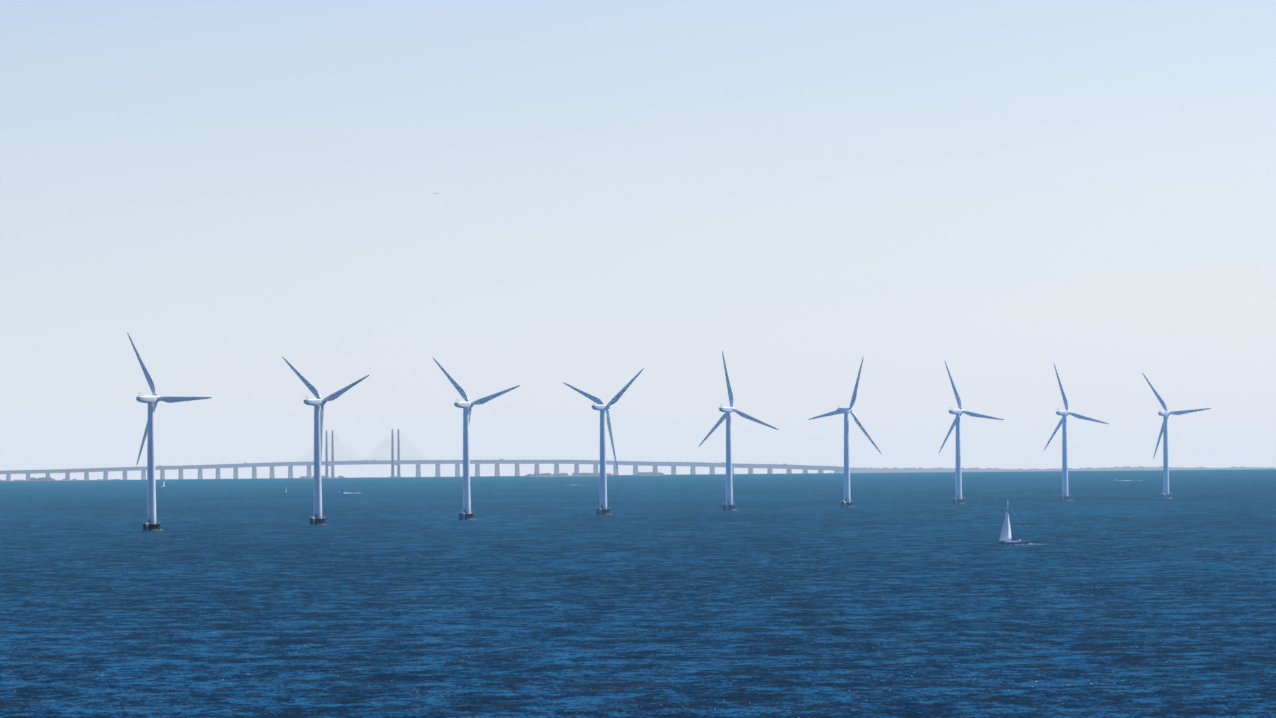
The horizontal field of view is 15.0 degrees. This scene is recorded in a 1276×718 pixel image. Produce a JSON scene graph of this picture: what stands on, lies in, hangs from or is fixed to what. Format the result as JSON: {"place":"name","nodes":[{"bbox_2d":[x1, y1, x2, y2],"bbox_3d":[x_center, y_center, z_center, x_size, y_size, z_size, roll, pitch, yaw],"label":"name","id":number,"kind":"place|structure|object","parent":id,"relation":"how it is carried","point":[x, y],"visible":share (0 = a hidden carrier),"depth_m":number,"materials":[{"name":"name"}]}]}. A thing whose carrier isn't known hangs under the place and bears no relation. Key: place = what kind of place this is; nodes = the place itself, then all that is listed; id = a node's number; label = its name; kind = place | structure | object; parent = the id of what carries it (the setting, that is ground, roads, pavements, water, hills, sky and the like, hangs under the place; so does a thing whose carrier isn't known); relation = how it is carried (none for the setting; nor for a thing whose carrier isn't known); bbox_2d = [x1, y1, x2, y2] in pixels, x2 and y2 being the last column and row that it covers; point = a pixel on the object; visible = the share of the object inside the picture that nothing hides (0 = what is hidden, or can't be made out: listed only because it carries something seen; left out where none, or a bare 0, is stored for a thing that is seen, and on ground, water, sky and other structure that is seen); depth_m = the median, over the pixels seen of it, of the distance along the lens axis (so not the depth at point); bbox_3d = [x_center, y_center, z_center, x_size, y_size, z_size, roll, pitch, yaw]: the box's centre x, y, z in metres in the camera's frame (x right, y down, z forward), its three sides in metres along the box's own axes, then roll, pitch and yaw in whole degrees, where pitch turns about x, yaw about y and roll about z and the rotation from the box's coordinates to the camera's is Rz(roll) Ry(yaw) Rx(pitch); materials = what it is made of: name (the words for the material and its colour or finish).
{"place":"outdoors","nodes":[
{"label":"outdoors","id":0,"kind":"place"},
{"bbox_2d":[0,479,120,480],"bbox_3d":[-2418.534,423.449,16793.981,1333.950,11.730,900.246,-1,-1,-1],"label":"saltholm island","id":1,"kind":"structure","parent":0,"point":[62,480],"depth_m":16663.22,"materials":[{"name":"grey"}]},
{"bbox_2d":[0,469,1275,717],"bbox_3d":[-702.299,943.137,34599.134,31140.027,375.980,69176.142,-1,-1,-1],"label":"sea","id":2,"kind":"structure","parent":0,"point":[920,595],"depth_m":1133.45,"materials":[{"name":"liquid"}]},
{"bbox_2d":[30,477,54,480],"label":"islet","id":3,"kind":"object","parent":2,"relation":"in","point":[42,479],"visible":0.9,"depth_m":15598.58,"materials":[{"name":"grey"}]},
{"bbox_2d":[127,332,211,530],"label":"wind turbine","id":4,"kind":"object","parent":2,"relation":"in","point":[152,402],"visible":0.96,"depth_m":2355.14,"materials":[{"name":"painted steel"},{"name":"fibreglass"},{"name":"concrete"}]},
{"bbox_2d":[300,476,344,478],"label":"islet","id":5,"kind":"object","parent":2,"relation":"in","point":[321,477],"visible":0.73,"depth_m":15837.34,"materials":[{"name":"grey"}]},
{"bbox_2d":[282,357,368,524],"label":"wind turbine","id":6,"kind":"object","parent":2,"relation":"in","point":[316,518],"visible":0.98,"depth_m":2525.20,"materials":[{"name":"painted steel"},{"name":"fibreglass"},{"name":"concrete"}]},
{"bbox_2d":[0,429,852,480],"bbox_3d":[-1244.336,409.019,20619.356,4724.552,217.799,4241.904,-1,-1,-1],"label":"bridge","id":7,"kind":"structure","parent":2,"relation":"on","point":[477,463],"depth_m":20619.15,"materials":[{"name":"grey concrete"}]},
{"bbox_2d":[432,357,519,519],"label":"wind turbine","id":8,"kind":"object","parent":2,"relation":"in","point":[467,406],"visible":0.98,"depth_m":2698.89,"materials":[{"name":"painted steel"},{"name":"fibreglass"},{"name":"concrete"}]},
{"bbox_2d":[525,472,611,476],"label":"islet","id":9,"kind":"object","parent":2,"relation":"in","point":[562,474],"visible":0.79,"depth_m":14570.39,"materials":[{"name":"grey"}]},
{"bbox_2d":[563,368,643,514],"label":"wind turbine","id":10,"kind":"object","parent":2,"relation":"in","point":[601,406],"visible":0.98,"depth_m":2887.16,"materials":[{"name":"painted steel"},{"name":"fibreglass"},{"name":"concrete"}]},
{"bbox_2d":[636,472,664,475],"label":"islet","id":11,"kind":"object","parent":2,"relation":"in","point":[647,473],"visible":0.94,"depth_m":14857.58,"materials":[{"name":"grey"}]},
{"bbox_2d":[699,351,778,510],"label":"wind turbine","id":12,"kind":"object","parent":2,"relation":"in","point":[729,506],"visible":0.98,"depth_m":3074.18,"materials":[{"name":"painted steel"},{"name":"fibreglass"},{"name":"concrete"}]},
{"bbox_2d":[808,358,881,507],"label":"wind turbine","id":13,"kind":"object","parent":2,"relation":"in","point":[847,503],"visible":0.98,"depth_m":3207.13,"materials":[{"name":"painted steel"},{"name":"fibreglass"},{"name":"concrete"}]},
{"bbox_2d":[939,362,1003,503],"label":"wind turbine","id":14,"kind":"object","parent":2,"relation":"in","point":[958,499],"visible":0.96,"depth_m":3359.46,"materials":[{"name":"painted steel"},{"name":"fibreglass"},{"name":"concrete"}]},
{"bbox_2d":[998,500,1029,544],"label":"sailing yacht","id":15,"kind":"object","parent":2,"relation":"on","point":[1005,535],"visible":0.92,"depth_m":1772.22,"materials":[{"name":"white fabric"}]},
{"bbox_2d":[1044,364,1108,500],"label":"wind turbine","id":16,"kind":"object","parent":2,"relation":"in","point":[1065,496],"visible":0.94,"depth_m":3526.58,"materials":[{"name":"painted steel"},{"name":"fibreglass"},{"name":"concrete"}]},
{"bbox_2d":[1142,373,1210,498],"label":"wind turbine","id":17,"kind":"object","parent":2,"relation":"in","point":[1166,413],"visible":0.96,"depth_m":3649.74,"materials":[{"name":"painted steel"},{"name":"fibreglass"},{"name":"concrete"}]},
{"bbox_2d":[0,0,1275,480],"label":"sky","id":18,"kind":"structure","parent":0,"point":[1002,193],"materials":[{"name":"blue"}]},
{"bbox_2d":[838,466,1275,472],"bbox_3d":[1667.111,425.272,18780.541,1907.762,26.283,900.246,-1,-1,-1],"label":"distant coastline","id":19,"kind":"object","parent":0,"point":[897,470],"depth_m":18536.58,"materials":[{"name":"grey"}]}
]}

